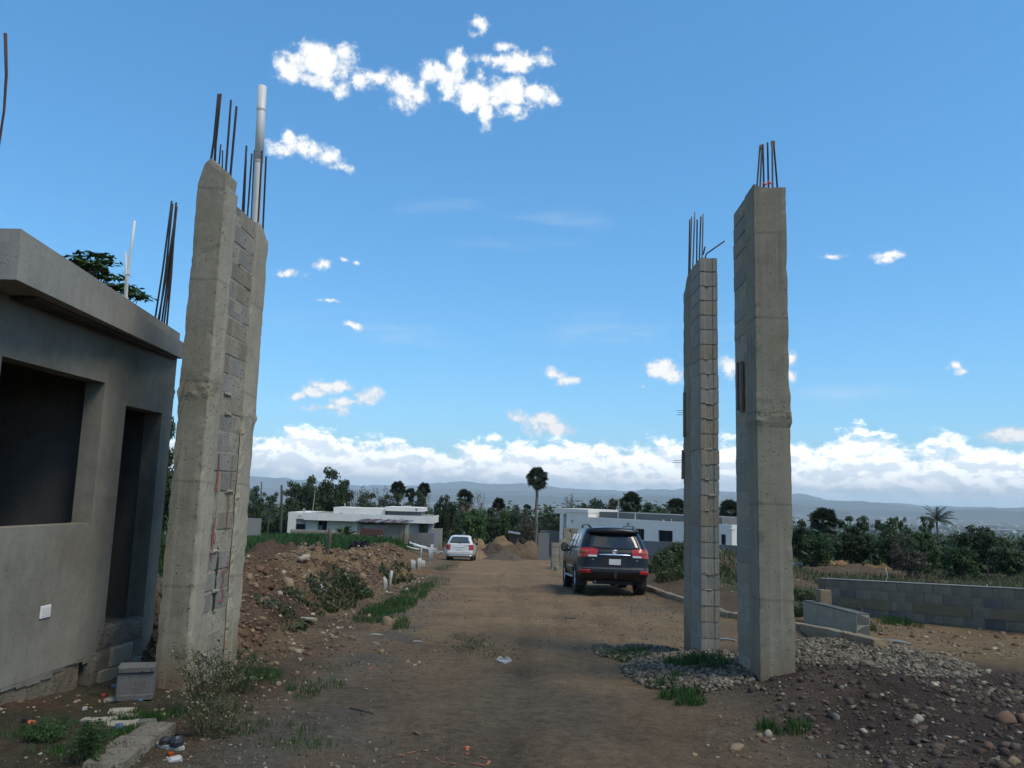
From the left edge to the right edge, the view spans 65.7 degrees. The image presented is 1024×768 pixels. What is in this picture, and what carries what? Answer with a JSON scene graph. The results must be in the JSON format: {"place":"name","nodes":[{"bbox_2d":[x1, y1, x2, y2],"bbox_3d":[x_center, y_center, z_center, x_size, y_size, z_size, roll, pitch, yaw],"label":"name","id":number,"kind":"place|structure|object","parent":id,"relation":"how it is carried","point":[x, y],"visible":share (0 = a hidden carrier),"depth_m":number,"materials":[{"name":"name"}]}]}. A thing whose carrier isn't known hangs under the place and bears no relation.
{"place":"outdoors","nodes":[
{"label":"outdoors","id":0,"kind":"place"},
{"bbox_2d":[161,558,847,767],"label":"dirt road","id":1,"kind":"structure","parent":0,"point":[567,708],"depth_m":7.37,"materials":[{"name":"soil"}]},
{"bbox_2d":[156,734,184,750],"bbox_3d":[-2.348,2.458,5.458,0.234,0.090,0.092,-1,-9,21],"label":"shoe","id":2,"kind":"object","parent":1,"relation":"on","point":[175,742],"visible":1,"depth_m":5.42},
{"bbox_2d":[174,678,261,738],"bbox_3d":[-2.225,2.444,5.896,0.653,0.383,0.623,2,-8,0],"label":"weed plant","id":3,"kind":"object","parent":1,"relation":"on","point":[219,721],"visible":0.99,"depth_m":5.84,"materials":[{"name":"green plant"}]},
{"bbox_2d":[446,534,477,560],"bbox_3d":[-3.262,10.633,51.626,2.020,1.650,3.992,2,-11,1],"label":"parked car","id":4,"kind":"object","parent":1,"relation":"on","point":[462,546],"visible":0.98,"depth_m":49.81,"materials":[{"name":"white paint"}]},
{"bbox_2d":[481,542,502,556],"bbox_3d":[-1.390,12.367,58.734,3.262,1.300,2.842,2,-8,0],"label":"earth heap","id":5,"kind":"object","parent":1,"relation":"on","point":[490,548],"visible":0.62,"depth_m":58.31,"materials":[{"name":"soil"}]},
{"bbox_2d":[485,535,512,546],"bbox_3d":[-1.031,13.303,64.847,3.792,1.856,3.802,-3,-9,31],"label":"earth heap","id":6,"kind":"object","parent":1,"relation":"on","point":[502,540],"visible":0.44,"depth_m":64.47,"materials":[{"name":"soil"}]},
{"bbox_2d":[483,550,524,560],"bbox_3d":[-0.602,11.870,54.783,3.154,0.803,1.964,2,-8,0],"label":"earth heap","id":7,"kind":"object","parent":1,"relation":"on","point":[504,555],"visible":0.98,"depth_m":54.37,"materials":[{"name":"soil"}]},
{"bbox_2d":[502,541,537,559],"bbox_3d":[0.337,12.406,58.956,4.573,1.425,2.431,3,-8,-10],"label":"earth heap","id":8,"kind":"object","parent":1,"relation":"on","point":[519,550],"visible":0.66,"depth_m":58.40,"materials":[{"name":"soil"}]},
{"bbox_2d":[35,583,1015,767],"bbox_3d":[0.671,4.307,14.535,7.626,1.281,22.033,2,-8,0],"label":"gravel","id":9,"kind":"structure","parent":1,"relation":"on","point":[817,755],"depth_m":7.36,"materials":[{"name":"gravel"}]},
{"bbox_2d":[521,540,550,558],"bbox_3d":[1.573,12.960,61.812,3.632,1.536,2.734,2,-8,0],"label":"earth heap","id":10,"kind":"object","parent":1,"relation":"on","point":[531,545],"visible":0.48,"depth_m":61.32,"materials":[{"name":"soil"}]},
{"bbox_2d":[538,533,548,559],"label":"gate wall","id":11,"kind":"structure","parent":1,"relation":"on","point":[543,546],"depth_m":56.93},
{"bbox_2d":[540,530,559,554],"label":"gate wall","id":12,"kind":"structure","parent":1,"relation":"on","point":[554,536],"depth_m":62.94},
{"bbox_2d":[561,524,648,594],"bbox_3d":[2.744,5.291,24.162,2.417,1.967,4.980,3,-11,-2],"label":"parked car","id":13,"kind":"object","parent":1,"relation":"on","point":[615,556],"visible":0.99,"depth_m":22.00,"materials":[{"name":"black paint"}]},
{"bbox_2d":[591,637,990,692],"bbox_3d":[3.528,3.463,10.065,4.848,0.473,3.838,3,-8,-11],"label":"gravel heap","id":14,"kind":"object","parent":1,"relation":"on","point":[641,667],"visible":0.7,"depth_m":9.33,"materials":[{"name":"gravel"}]},
{"bbox_2d":[0,498,1023,767],"bbox_3d":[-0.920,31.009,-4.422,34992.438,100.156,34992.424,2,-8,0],"label":"ground","id":15,"kind":"structure","parent":0,"point":[10,752],"depth_m":7.17,"materials":[{"name":"soil"}]},
{"bbox_2d":[13,713,74,743],"bbox_3d":[-3.279,2.446,5.594,0.424,0.170,0.412,2,-8,0],"label":"weed plant","id":16,"kind":"object","parent":15,"relation":"on","point":[49,734],"visible":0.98,"depth_m":5.54,"materials":[{"name":"green plant"}]},
{"bbox_2d":[0,33,182,704],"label":"guard hut","id":17,"kind":"object","parent":15,"relation":"on","point":[88,363],"visible":0.86,"depth_m":8.02,"materials":[{"name":"grey paint"}]},
{"bbox_2d":[64,707,124,765],"bbox_3d":[-2.663,2.256,5.051,0.306,0.365,0.344,2,-8,0],"label":"weed plant","id":18,"kind":"object","parent":15,"relation":"on","point":[84,740],"visible":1,"depth_m":5.00,"materials":[{"name":"green plant"}]},
{"bbox_2d":[80,716,117,721],"bbox_3d":[-3.228,2.628,6.199,0.259,0.045,0.105,0,-9,-6],"label":"slab shard","id":19,"kind":"object","parent":15,"relation":"on","point":[89,719],"visible":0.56,"depth_m":6.18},
{"bbox_2d":[63,249,156,303],"bbox_3d":[-8.503,0.612,15.615,2.574,6.727,1.635,4,-8,-13],"label":"tree","id":20,"kind":"object","parent":15,"relation":"on","point":[92,267],"visible":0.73,"depth_m":15.90,"materials":[{"name":"green plant"}]},
{"bbox_2d":[107,707,133,713],"bbox_3d":[-3.211,2.684,6.519,0.197,0.048,0.106,6,-5,-17],"label":"slab shard","id":21,"kind":"object","parent":15,"relation":"on","point":[122,709],"visible":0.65,"depth_m":6.49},
{"bbox_2d":[106,718,138,725],"bbox_3d":[-2.978,2.591,6.042,0.240,0.047,0.107,0,-6,-15],"label":"slab shard","id":22,"kind":"object","parent":15,"relation":"on","point":[124,722],"visible":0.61,"depth_m":6.03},
{"bbox_2d":[82,722,175,767],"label":"rough kerb","id":23,"kind":"structure","parent":15,"relation":"on","point":[142,738],"depth_m":5.28,"materials":[{"name":"concrete"}]},
{"bbox_2d":[115,662,157,701],"bbox_3d":[-3.278,2.595,6.924,0.305,0.286,0.211,5,-9,-20],"label":"loose block","id":24,"kind":"object","parent":15,"relation":"on","point":[136,681],"depth_m":6.84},
{"bbox_2d":[141,617,267,661],"bbox_3d":[-3.693,2.949,9.519,1.086,0.746,1.980,2,-8,0],"label":"rubble","id":25,"kind":"object","parent":15,"relation":"on","point":[243,635],"visible":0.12,"depth_m":9.94,"materials":[{"name":"stone"}]},
{"bbox_2d":[155,84,267,690],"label":"gate pillar","id":26,"kind":"structure","parent":15,"relation":"on","point":[204,561],"depth_m":8.00,"materials":[{"name":"concrete"}]},
{"bbox_2d":[169,638,256,715],"bbox_3d":[-2.470,2.437,6.574,0.657,0.586,0.588,2,-8,0],"label":"weed plant","id":27,"kind":"object","parent":15,"relation":"on","point":[193,678],"visible":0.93,"depth_m":6.54,"materials":[{"name":"green plant"}]},
{"bbox_2d":[164,518,261,535],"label":"boundary wall","id":28,"kind":"structure","parent":15,"relation":"on","point":[254,526],"depth_m":50.84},
{"bbox_2d":[210,648,274,693],"bbox_3d":[-2.518,2.707,7.457,0.531,0.437,0.607,-6,-11,42],"label":"weed plant","id":29,"kind":"object","parent":15,"relation":"on","point":[265,676],"visible":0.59,"depth_m":7.43,"materials":[{"name":"green plant"}]},
{"bbox_2d":[247,486,264,518],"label":"tree","id":30,"kind":"object","parent":15,"relation":"on","point":[253,511],"visible":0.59,"depth_m":72.97,"materials":[{"name":"green plant"}]},
{"bbox_2d":[261,492,277,532],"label":"tree","id":31,"kind":"object","parent":15,"relation":"on","point":[272,498],"visible":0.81,"depth_m":78.82,"materials":[{"name":"green plant"}]},
{"bbox_2d":[148,542,413,654],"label":"earth bank","id":32,"kind":"structure","parent":15,"relation":"on","point":[278,576],"depth_m":15.69,"materials":[{"name":"soil"}]},
{"bbox_2d":[158,531,166,572],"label":"tree","id":33,"kind":"object","parent":32,"relation":"on","point":[162,551],"visible":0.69,"depth_m":17.09,"materials":[{"name":"green plant"}]},
{"bbox_2d":[161,447,173,538],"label":"tree","id":34,"kind":"object","parent":32,"relation":"on","point":[166,504],"visible":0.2,"depth_m":25.52,"materials":[{"name":"green plant"}]},
{"bbox_2d":[166,388,175,479],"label":"tree","id":35,"kind":"object","parent":32,"relation":"on","point":[173,428],"visible":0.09,"depth_m":16.58,"materials":[{"name":"green plant"}]},
{"bbox_2d":[246,538,295,559],"bbox_3d":[-7.596,5.446,25.535,2.464,0.942,2.429,4,-8,-17],"label":"earth heap","id":36,"kind":"object","parent":32,"relation":"on","point":[271,547],"visible":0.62,"depth_m":25.02,"materials":[{"name":"soil"}]},
{"bbox_2d":[255,541,862,632],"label":"weeds","id":37,"kind":"object","parent":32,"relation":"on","point":[666,560],"visible":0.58,"depth_m":18.49,"materials":[{"name":"plant"}]},
{"bbox_2d":[279,485,282,533],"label":"utility pole","id":38,"kind":"object","parent":15,"relation":"on","point":[281,508],"visible":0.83,"depth_m":74.94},
{"bbox_2d":[158,532,419,576],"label":"grass","id":39,"kind":"structure","parent":15,"relation":"on","point":[338,540],"depth_m":46.00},
{"bbox_2d":[146,541,436,665],"bbox_3d":[-4.626,5.607,24.031,4.840,2.265,30.982,2,-8,0],"label":"rubble","id":40,"kind":"object","parent":15,"relation":"on","point":[154,636],"visible":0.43,"depth_m":15.05,"materials":[{"name":"stone"}]},
{"bbox_2d":[283,481,303,511],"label":"tree","id":41,"kind":"object","parent":15,"relation":"on","point":[291,506],"visible":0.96,"depth_m":82.54,"materials":[{"name":"green plant"}]},
{"bbox_2d":[285,474,328,510],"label":"tree","id":42,"kind":"object","parent":15,"relation":"on","point":[306,498],"visible":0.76,"depth_m":84.49,"materials":[{"name":"green plant"}]},
{"bbox_2d":[311,467,347,511],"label":"tree","id":43,"kind":"object","parent":15,"relation":"on","point":[336,495],"visible":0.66,"depth_m":86.69,"materials":[{"name":"green plant"}]},
{"bbox_2d":[338,479,354,506],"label":"tree","id":44,"kind":"object","parent":15,"relation":"on","point":[349,495],"visible":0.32,"depth_m":88.73,"materials":[{"name":"green plant"}]},
{"bbox_2d":[290,529,408,538],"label":"block wall","id":45,"kind":"structure","parent":15,"relation":"on","point":[295,531],"depth_m":65.58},
{"bbox_2d":[287,494,439,532],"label":"house","id":46,"kind":"structure","parent":15,"relation":"on","point":[343,517],"depth_m":76.99,"materials":[{"name":"white paint"}]},
{"bbox_2d":[356,490,383,507],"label":"tree","id":47,"kind":"object","parent":15,"relation":"on","point":[363,502],"visible":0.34,"depth_m":82.76,"materials":[{"name":"green plant"}]},
{"bbox_2d":[360,528,383,536],"bbox_3d":[-9.972,10.896,56.472,1.680,1.212,0.830,2,-8,0],"label":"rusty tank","id":48,"kind":"object","parent":15,"relation":"on","point":[371,532],"visible":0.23,"depth_m":56.21,"materials":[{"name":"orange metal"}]},
{"bbox_2d":[354,518,412,544],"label":"shed","id":49,"kind":"structure","parent":15,"relation":"on","point":[399,529],"depth_m":59.02,"materials":[{"name":"paint"}]},
{"bbox_2d":[378,493,411,506],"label":"tree","id":50,"kind":"object","parent":15,"relation":"on","point":[396,498],"visible":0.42,"depth_m":86.82,"materials":[{"name":"green plant"}]},
{"bbox_2d":[388,481,406,495],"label":"palm tree","id":51,"kind":"object","parent":15,"relation":"on","point":[395,486],"visible":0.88,"depth_m":96.72,"materials":[{"name":"green plant"}]},
{"bbox_2d":[409,490,428,527],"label":"tree","id":52,"kind":"object","parent":15,"relation":"on","point":[421,498],"visible":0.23,"depth_m":88.69,"materials":[{"name":"green plant"}]},
{"bbox_2d":[409,533,433,553],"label":"boundary wall","id":53,"kind":"structure","parent":15,"relation":"on","point":[425,539],"depth_m":60.90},
{"bbox_2d":[417,482,430,496],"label":"palm tree","id":54,"kind":"object","parent":15,"relation":"on","point":[426,490],"visible":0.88,"depth_m":94.88,"materials":[{"name":"green plant"}]},
{"bbox_2d":[396,547,457,574],"bbox_3d":[-3.489,7.284,32.442,2.797,1.139,3.348,2,-8,0],"label":"earth heap","id":55,"kind":"object","parent":15,"relation":"on","point":[407,556],"visible":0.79,"depth_m":31.67,"materials":[{"name":"soil"}]},
{"bbox_2d":[433,494,457,546],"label":"tree","id":56,"kind":"object","parent":15,"relation":"on","point":[446,514],"visible":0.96,"depth_m":82.52,"materials":[{"name":"green plant"}]},
{"bbox_2d":[0,564,924,762],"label":"grass","id":57,"kind":"structure","parent":15,"relation":"on","point":[677,693],"depth_m":8.02,"materials":[{"name":"plant"}]},
{"bbox_2d":[456,489,473,534],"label":"palm tree","id":58,"kind":"object","parent":15,"relation":"on","point":[464,504],"visible":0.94,"depth_m":86.67,"materials":[{"name":"green plant"}]},
{"bbox_2d":[460,506,488,542],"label":"tree","id":59,"kind":"object","parent":15,"relation":"on","point":[472,526],"visible":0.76,"depth_m":76.33,"materials":[{"name":"green plant"}]},
{"bbox_2d":[479,507,501,544],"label":"tree","id":60,"kind":"object","parent":15,"relation":"on","point":[493,522],"visible":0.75,"depth_m":78.37,"materials":[{"name":"green plant"}]},
{"bbox_2d":[492,497,504,517],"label":"palm tree","id":61,"kind":"object","parent":15,"relation":"on","point":[498,502],"visible":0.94,"depth_m":90.76,"materials":[{"name":"green plant"}]},
{"bbox_2d":[496,511,517,540],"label":"tree","id":62,"kind":"object","parent":15,"relation":"on","point":[505,528],"visible":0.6,"depth_m":82.17,"materials":[{"name":"green plant"}]},
{"bbox_2d":[0,558,1023,767],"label":"stones","id":63,"kind":"object","parent":15,"relation":"on","point":[953,644],"visible":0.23,"depth_m":11.91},
{"bbox_2d":[508,531,519,544],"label":"lean to","id":64,"kind":"object","parent":15,"relation":"on","point":[513,537],"visible":0.48,"depth_m":73.21,"materials":[{"name":"metal"}]},
{"bbox_2d":[509,505,525,528],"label":"tree","id":65,"kind":"object","parent":15,"relation":"on","point":[515,521],"visible":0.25,"depth_m":86.75,"materials":[{"name":"green plant"}]},
{"bbox_2d":[511,505,538,543],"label":"tree","id":66,"kind":"object","parent":15,"relation":"on","point":[522,527],"visible":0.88,"depth_m":78.26,"materials":[{"name":"green plant"}]},
{"bbox_2d":[526,466,548,544],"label":"palm tree","id":67,"kind":"object","parent":15,"relation":"on","point":[541,478],"visible":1,"depth_m":86.90,"materials":[{"name":"green plant"}]},
{"bbox_2d":[540,510,559,530],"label":"tree","id":68,"kind":"object","parent":15,"relation":"on","point":[547,517],"visible":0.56,"depth_m":80.50,"materials":[{"name":"green plant"}]},
{"bbox_2d":[576,498,608,509],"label":"tree","id":69,"kind":"object","parent":15,"relation":"on","point":[597,504],"visible":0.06,"depth_m":76.67,"materials":[{"name":"green plant"}]},
{"bbox_2d":[618,491,642,511],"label":"tree","id":70,"kind":"object","parent":15,"relation":"on","point":[629,499],"visible":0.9,"depth_m":78.73,"materials":[{"name":"green plant"}]},
{"bbox_2d":[247,500,1023,574],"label":"woodland","id":71,"kind":"object","parent":15,"relation":"on","point":[945,543],"visible":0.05,"depth_m":86.06,"materials":[{"name":"green plant"}]},
{"bbox_2d":[247,504,1023,539],"bbox_3d":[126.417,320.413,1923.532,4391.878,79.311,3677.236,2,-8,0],"label":"valley trees","id":72,"kind":"object","parent":15,"relation":"on","point":[963,529],"visible":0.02,"depth_m":2286.38,"materials":[{"name":"green plant"}]},
{"bbox_2d":[554,500,736,544],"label":"house","id":73,"kind":"structure","parent":15,"relation":"on","point":[661,527],"depth_m":55.29,"materials":[{"name":"white paint"}]},
{"bbox_2d":[659,530,672,541],"bbox_3d":[10.369,10.293,53.352,0.190,0.846,1.368,8,-10,-38],"label":"window","id":74,"kind":"structure","parent":73,"relation":"in","point":[664,536],"depth_m":53.43,"materials":[{"name":"black glass"}]},
{"bbox_2d":[277,498,1023,534],"bbox_3d":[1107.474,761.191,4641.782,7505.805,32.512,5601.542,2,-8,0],"label":"distant town","id":75,"kind":"object","parent":15,"relation":"on","point":[806,521],"visible":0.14,"depth_m":4278.26},
{"bbox_2d":[666,498,683,513],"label":"palm tree","id":76,"kind":"object","parent":15,"relation":"on","point":[673,503],"visible":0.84,"depth_m":72.90,"materials":[{"name":"green plant"}]},
{"bbox_2d":[642,541,736,558],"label":"boundary wall","id":77,"kind":"structure","parent":15,"relation":"on","point":[652,547],"depth_m":41.32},
{"bbox_2d":[683,212,724,650],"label":"gate pillar","id":78,"kind":"structure","parent":15,"relation":"on","point":[701,523],"depth_m":10.59,"materials":[{"name":"concrete"}]},
{"bbox_2d":[672,450,684,478],"bbox_3d":[2.393,1.158,11.411,0.172,0.423,0.077,2,-8,1],"label":"form board","id":79,"kind":"object","parent":78,"relation":"attached to","point":[682,462],"visible":1,"depth_m":11.38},
{"bbox_2d":[677,392,685,436],"bbox_3d":[2.434,0.439,11.413,0.133,0.647,0.073,2,-8,1],"label":"form board","id":80,"kind":"object","parent":78,"relation":"attached to","point":[684,414],"visible":1,"depth_m":11.39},
{"bbox_2d":[719,498,736,516],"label":"palm tree","id":81,"kind":"object","parent":15,"relation":"on","point":[729,504],"visible":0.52,"depth_m":67.00,"materials":[{"name":"green plant"}]},
{"bbox_2d":[733,141,795,680],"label":"gate pillar","id":82,"kind":"structure","parent":15,"relation":"on","point":[766,629],"depth_m":8.55,"materials":[{"name":"concrete"}]},
{"bbox_2d":[736,361,743,411],"bbox_3d":[2.617,0.035,9.099,0.044,0.586,0.152,1,-8,2],"label":"form board","id":83,"kind":"object","parent":82,"relation":"attached to","point":[739,376],"visible":1,"depth_m":9.07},
{"bbox_2d":[646,585,887,647],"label":"kerb","id":84,"kind":"structure","parent":15,"relation":"on","point":[810,630],"depth_m":12.51,"materials":[{"name":"concrete"}]},
{"bbox_2d":[792,519,817,558],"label":"tree","id":85,"kind":"object","parent":15,"relation":"on","point":[798,536],"visible":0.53,"depth_m":48.84,"materials":[{"name":"green plant"}]},
{"bbox_2d":[799,530,835,566],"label":"tree","id":86,"kind":"object","parent":15,"relation":"on","point":[817,555],"visible":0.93,"depth_m":43.58,"materials":[{"name":"green plant"}]},
{"bbox_2d":[807,506,838,535],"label":"palm tree","id":87,"kind":"object","parent":15,"relation":"on","point":[822,514],"visible":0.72,"depth_m":58.60,"materials":[{"name":"green plant"}]},
{"bbox_2d":[803,600,869,635],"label":"block wall","id":88,"kind":"structure","parent":15,"relation":"on","point":[832,616],"depth_m":14.39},
{"bbox_2d":[816,577,831,604],"bbox_3d":[6.137,4.085,15.606,0.226,0.530,0.243,2,-8,0],"label":"concrete stub","id":89,"kind":"object","parent":88,"relation":"on","point":[823,595],"visible":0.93,"depth_m":15.49,"materials":[{"name":"beige concrete"}]},
{"bbox_2d":[834,510,850,520],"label":"town building","id":90,"kind":"structure","parent":15,"relation":"on","point":[842,514],"depth_m":4242.50,"materials":[{"name":"white paint"}]},
{"bbox_2d":[836,516,868,563],"bbox_3d":[21.086,9.967,48.896,1.602,3.672,2.236,4,-8,-17],"label":"tree","id":91,"kind":"object","parent":15,"relation":"on","point":[841,522],"visible":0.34,"depth_m":48.95,"materials":[{"name":"green plant"}]},
{"bbox_2d":[830,523,876,563],"bbox_3d":[20.353,9.910,47.555,2.728,3.085,2.814,1,-8,5],"label":"tree","id":92,"kind":"object","parent":15,"relation":"on","point":[846,547],"visible":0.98,"depth_m":47.05,"materials":[{"name":"green plant"}]},
{"bbox_2d":[694,647,1023,767],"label":"rubble","id":93,"kind":"object","parent":15,"relation":"on","point":[935,749],"visible":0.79,"depth_m":6.85,"materials":[{"name":"stone"}]},
{"bbox_2d":[719,546,1023,587],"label":"grass","id":94,"kind":"structure","parent":15,"relation":"on","point":[1004,581],"depth_m":32.10,"materials":[{"name":"plant"}]},
{"bbox_2d":[860,515,882,563],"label":"tree","id":95,"kind":"object","parent":15,"relation":"on","point":[877,524],"visible":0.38,"depth_m":52.33,"materials":[{"name":"green plant"}]},
{"bbox_2d":[803,564,945,578],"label":"earth ridge","id":96,"kind":"structure","parent":15,"relation":"on","point":[843,569],"depth_m":40.48,"materials":[{"name":"soil"}]},
{"bbox_2d":[876,517,912,569],"bbox_3d":[22.069,9.394,45.565,2.197,3.476,2.735,-1,-8,17],"label":"tree","id":97,"kind":"object","parent":15,"relation":"on","point":[888,534],"visible":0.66,"depth_m":45.46,"materials":[{"name":"green plant"}]},
{"bbox_2d":[885,532,931,579],"bbox_3d":[18.683,8.204,37.277,1.892,2.460,1.846,1,-8,8],"label":"tree","id":98,"kind":"object","parent":15,"relation":"on","point":[908,565],"visible":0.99,"depth_m":37.17,"materials":[{"name":"green plant"}]},
{"bbox_2d":[817,578,1023,631],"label":"block wall","id":99,"kind":"structure","parent":15,"relation":"on","point":[988,607],"depth_m":16.55,"materials":[{"name":"concrete"}]},
{"bbox_2d":[901,530,941,574],"bbox_3d":[21.843,9.183,42.291,2.032,2.773,1.769,-4,-10,33],"label":"tree","id":100,"kind":"object","parent":15,"relation":"on","point":[923,548],"visible":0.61,"depth_m":42.17,"materials":[{"name":"green plant"}]},
{"bbox_2d":[918,514,934,547],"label":"tree","id":101,"kind":"object","parent":15,"relation":"on","point":[930,525],"visible":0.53,"depth_m":49.13,"materials":[{"name":"green plant"}]},
{"bbox_2d":[916,505,957,568],"bbox_3d":[32.742,11.915,61.112,3.018,5.176,2.972,4,-8,-15],"label":"palm tree","id":102,"kind":"object","parent":15,"relation":"on","point":[936,518],"visible":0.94,"depth_m":61.09,"materials":[{"name":"green plant"}]},
{"bbox_2d":[942,545,982,579],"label":"tree","id":103,"kind":"object","parent":15,"relation":"on","point":[956,563],"visible":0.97,"depth_m":38.54,"materials":[{"name":"green plant"}]},
{"bbox_2d":[949,524,996,568],"bbox_3d":[25.754,9.368,43.954,2.672,3.199,2.131,6,-9,-27],"label":"tree","id":104,"kind":"object","parent":15,"relation":"on","point":[972,539],"visible":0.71,"depth_m":43.70,"materials":[{"name":"green plant"}]},
{"bbox_2d":[985,539,1023,577],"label":"tree","id":105,"kind":"object","parent":15,"relation":"on","point":[1007,561],"visible":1,"depth_m":39.30,"materials":[{"name":"green plant"}]},
{"bbox_2d":[992,710,1016,723],"bbox_3d":[3.973,2.702,6.376,0.142,0.139,0.140,3,-8,-9],"label":"rock","id":106,"kind":"object","parent":15,"relation":"on","point":[1005,717],"visible":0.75,"depth_m":6.35,"materials":[{"name":"stone"}]},
{"bbox_2d":[0,0,1023,507],"label":"sky","id":107,"kind":"structure","parent":0,"point":[478,213],"materials":[{"name":"blue"}]},
{"bbox_2d":[170,476,995,508],"bbox_3d":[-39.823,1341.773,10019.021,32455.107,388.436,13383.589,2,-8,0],"label":"mountains","id":108,"kind":"structure","parent":0,"point":[268,482],"depth_m":13916.22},
{"bbox_2d":[167,493,1023,520],"bbox_3d":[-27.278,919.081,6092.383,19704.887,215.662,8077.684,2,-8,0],"label":"mountains","id":109,"kind":"structure","parent":0,"point":[1002,515],"depth_m":8227.04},
{"bbox_2d":[169,487,1023,511],"bbox_3d":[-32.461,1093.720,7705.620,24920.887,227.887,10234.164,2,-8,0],"label":"mountains","id":110,"kind":"structure","parent":0,"point":[857,505],"depth_m":10561.34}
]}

